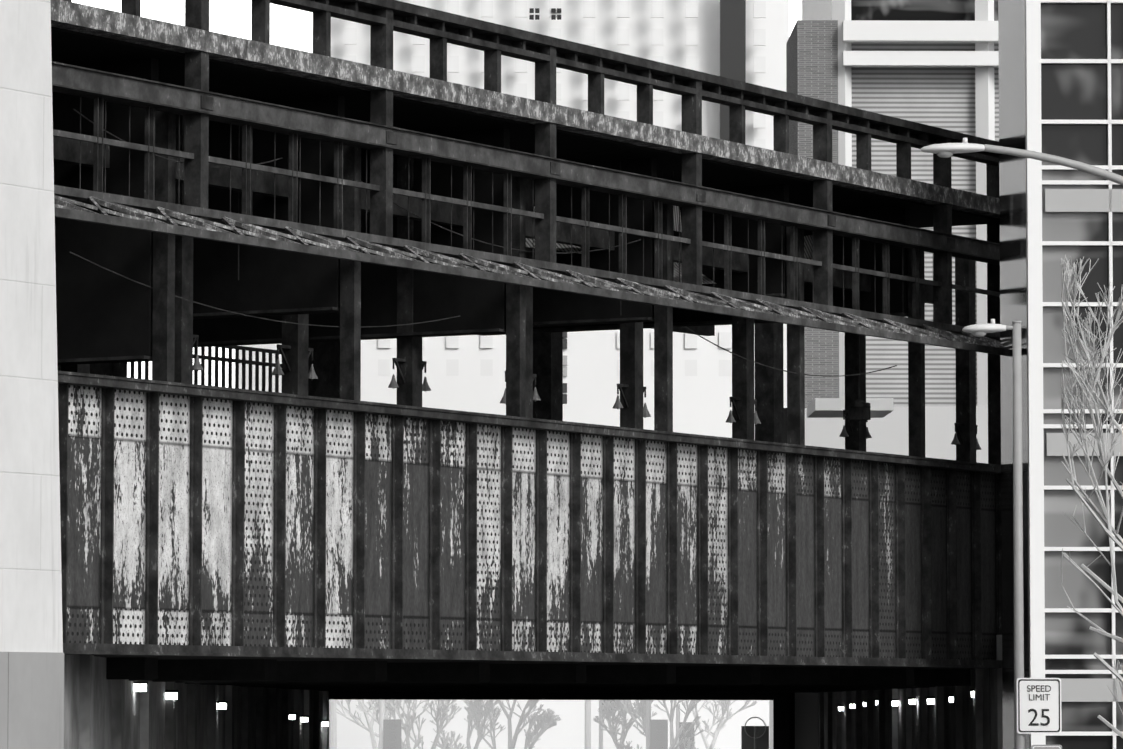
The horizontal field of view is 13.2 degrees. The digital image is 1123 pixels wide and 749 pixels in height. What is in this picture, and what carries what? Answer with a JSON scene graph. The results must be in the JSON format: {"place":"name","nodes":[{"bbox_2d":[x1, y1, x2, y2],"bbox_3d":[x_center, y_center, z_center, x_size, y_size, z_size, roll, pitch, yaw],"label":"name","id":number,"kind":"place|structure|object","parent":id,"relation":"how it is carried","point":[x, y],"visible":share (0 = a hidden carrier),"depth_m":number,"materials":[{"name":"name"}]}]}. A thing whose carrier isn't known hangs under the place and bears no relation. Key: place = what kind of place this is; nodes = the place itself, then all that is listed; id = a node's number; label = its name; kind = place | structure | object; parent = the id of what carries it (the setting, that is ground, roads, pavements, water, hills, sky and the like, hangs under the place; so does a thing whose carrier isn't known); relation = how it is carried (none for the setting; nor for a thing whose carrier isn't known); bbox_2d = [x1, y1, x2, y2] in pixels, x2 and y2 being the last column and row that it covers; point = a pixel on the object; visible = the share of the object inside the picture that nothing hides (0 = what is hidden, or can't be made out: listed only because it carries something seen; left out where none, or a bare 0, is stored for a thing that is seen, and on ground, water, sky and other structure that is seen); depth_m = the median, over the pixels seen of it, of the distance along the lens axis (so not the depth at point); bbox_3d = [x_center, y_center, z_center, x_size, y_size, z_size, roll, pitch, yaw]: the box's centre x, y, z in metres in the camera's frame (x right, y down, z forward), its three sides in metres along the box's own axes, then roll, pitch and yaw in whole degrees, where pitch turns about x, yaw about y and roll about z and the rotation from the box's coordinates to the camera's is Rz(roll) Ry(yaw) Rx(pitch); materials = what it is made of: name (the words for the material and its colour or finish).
{"place":"outdoors","nodes":[
{"label":"outdoors","id":0,"kind":"place"},
{"bbox_2d":[57,346,281,392],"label":"platform fence","id":1,"kind":"object","parent":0,"point":[230,360],"visible":0.1,"depth_m":84.78,"materials":[{"name":"metal"}]},
{"bbox_2d":[72,0,801,387],"label":"sky","id":2,"kind":"structure","parent":0,"point":[292,28],"materials":[{"name":"white"}]},
{"bbox_2d":[524,708,560,748],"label":"street tree","id":3,"kind":"object","parent":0,"point":[549,719],"depth_m":207.91,"materials":[{"name":"grey plant"}]},
{"label":"ground","id":4,"kind":"structure","parent":0,"visible":0},
{"bbox_2d":[0,0,63,748],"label":"building","id":5,"kind":"structure","parent":4,"relation":"on","point":[31,677],"depth_m":53.36,"materials":[{"name":"white concrete"}]},
{"bbox_2d":[238,344,281,392],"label":"street buildings","id":6,"kind":"structure","parent":4,"relation":"on","point":[269,346],"depth_m":330.89,"materials":[{"name":"white"}]},
{"bbox_2d":[337,700,389,748],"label":"street tree","id":7,"kind":"object","parent":4,"relation":"on","point":[373,734],"depth_m":169.76,"materials":[{"name":"grey plant"}]},
{"bbox_2d":[379,700,401,748],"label":"traffic signal","id":8,"kind":"object","parent":4,"relation":"on","point":[390,730],"depth_m":147.45,"materials":[{"name":"metal"}]},
{"bbox_2d":[356,700,467,748],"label":"street tree","id":9,"kind":"object","parent":4,"relation":"on","point":[407,726],"depth_m":154.59,"materials":[{"name":"grey plant"}]},
{"bbox_2d":[431,700,500,748],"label":"street tree","id":10,"kind":"object","parent":4,"relation":"on","point":[471,703],"depth_m":203.28,"materials":[{"name":"grey plant"}]},
{"bbox_2d":[467,700,546,748],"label":"street tree","id":11,"kind":"object","parent":4,"relation":"on","point":[530,704],"depth_m":192.22,"materials":[{"name":"grey plant"}]},
{"bbox_2d":[51,27,999,461],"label":"shed","id":12,"kind":"object","parent":4,"relation":"on","point":[135,295],"visible":0.58,"depth_m":67.44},
{"bbox_2d":[58,371,1001,667],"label":"bridge girder","id":13,"kind":"object","parent":12,"relation":"attached to","point":[208,521],"visible":0.92,"depth_m":65.06,"materials":[{"name":"metal"}]},
{"bbox_2d":[50,0,1010,676],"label":"shed front frame","id":14,"kind":"object","parent":12,"relation":"attached to","point":[196,104],"visible":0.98,"depth_m":66.49,"materials":[{"name":"black metal"}]},
{"bbox_2d":[193,240,980,449],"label":"lamps","id":15,"kind":"object","parent":12,"relation":"hanging from","point":[859,408],"visible":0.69,"depth_m":73.73,"materials":[{"name":"black metal"}]},
{"bbox_2d":[64,635,1002,748],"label":"underpass walls","id":16,"kind":"structure","parent":4,"relation":"on","point":[101,711],"depth_m":84.17,"materials":[{"name":"black metal"}]},
{"bbox_2d":[94,655,973,699],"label":"bridge underside","id":17,"kind":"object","parent":16,"relation":"on","point":[368,679],"depth_m":76.51,"materials":[{"name":"black metal"}]},
{"bbox_2d":[133,681,973,725],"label":"tunnel lights","id":18,"kind":"object","parent":16,"relation":"attached to","point":[140,686],"visible":0.9,"depth_m":86.17},
{"bbox_2d":[329,699,772,748],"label":"pillars","id":19,"kind":"structure","parent":4,"relation":"on","point":[333,724],"depth_m":149.68,"materials":[{"name":"concrete"}]},
{"bbox_2d":[331,0,788,748],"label":"white tower building","id":20,"kind":"structure","parent":4,"relation":"on","point":[743,40],"depth_m":229.31,"materials":[{"name":"grey concrete"}]},
{"bbox_2d":[692,700,757,748],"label":"street tree","id":21,"kind":"object","parent":4,"relation":"on","point":[722,721],"depth_m":222.34,"materials":[{"name":"grey plant"}]},
{"bbox_2d":[741,717,768,748],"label":"arena direction sign","id":22,"kind":"object","parent":4,"relation":"on","point":[754,737],"visible":1,"depth_m":139.72,"materials":[{"name":"black metal"}]},
{"bbox_2d":[773,406,987,748],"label":"building","id":23,"kind":"structure","parent":4,"relation":"on","point":[795,720],"depth_m":134.61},
{"bbox_2d":[786,0,998,417],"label":"building","id":24,"kind":"structure","parent":4,"relation":"on","point":[934,63],"depth_m":169.74,"materials":[{"name":"grey concrete"}]},
{"bbox_2d":[962,319,1024,748],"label":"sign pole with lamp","id":25,"kind":"object","parent":4,"relation":"on","point":[979,330],"visible":0.88,"depth_m":66.53,"materials":[{"name":"metal"}]},
{"bbox_2d":[1017,678,1061,733],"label":"speed limit sign","id":26,"kind":"object","parent":25,"relation":"attached to","point":[1052,704],"visible":0.94,"depth_m":66.28,"materials":[{"name":"white metal"}]},
{"bbox_2d":[1028,709,1049,725],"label":"number","id":27,"kind":"object","parent":26,"relation":"attached to","point":[1034,718],"visible":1,"depth_m":66.26,"materials":[{"name":"paint"}]},
{"bbox_2d":[1027,685,1050,699],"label":"lettering","id":28,"kind":"object","parent":26,"relation":"attached to","point":[1038,691],"visible":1,"depth_m":66.29},
{"bbox_2d":[1031,745,1061,748],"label":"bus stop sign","id":29,"kind":"object","parent":25,"relation":"attached to","point":[1046,746],"visible":1,"depth_m":66.25,"materials":[{"name":"white metal"}]},
{"bbox_2d":[921,138,1122,184],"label":"cobra street lamp","id":30,"kind":"object","parent":4,"relation":"on","point":[945,150],"visible":1,"depth_m":59.69,"materials":[{"name":"metal"}]},
{"bbox_2d":[998,0,1122,748],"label":"glass building","id":31,"kind":"structure","parent":4,"relation":"on","point":[1060,78],"depth_m":74.02,"materials":[{"name":"grey glass"}]},
{"bbox_2d":[1061,254,1122,738],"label":"bare tree","id":32,"kind":"object","parent":4,"relation":"on","point":[1103,459],"visible":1,"depth_m":64.15,"materials":[{"name":"grey plant"}]},
{"bbox_3d":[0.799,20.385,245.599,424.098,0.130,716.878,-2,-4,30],"label":"road","id":33,"kind":"structure","parent":0,"visible":0},
{"bbox_2d":[599,700,614,748],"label":"pole","id":34,"kind":"object","parent":33,"relation":"on","point":[600,731],"depth_m":199.63,"materials":[{"name":"metal"}]},
{"bbox_2d":[593,700,651,748],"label":"street tree","id":35,"kind":"object","parent":33,"relation":"on","point":[608,712],"depth_m":181.66,"materials":[{"name":"grey plant"}]},
{"bbox_2d":[646,700,667,748],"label":"traffic signal","id":36,"kind":"object","parent":33,"relation":"on","point":[656,734],"depth_m":149.59,"materials":[{"name":"metal"}]},
{"bbox_2d":[620,700,714,748],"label":"street tree","id":37,"kind":"object","parent":33,"relation":"on","point":[689,709],"depth_m":160.79,"materials":[{"name":"grey plant"}]},
{"bbox_2d":[676,704,693,748],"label":"traffic signal","id":38,"kind":"object","parent":33,"relation":"on","point":[686,727],"depth_m":174.63,"materials":[{"name":"metal"}]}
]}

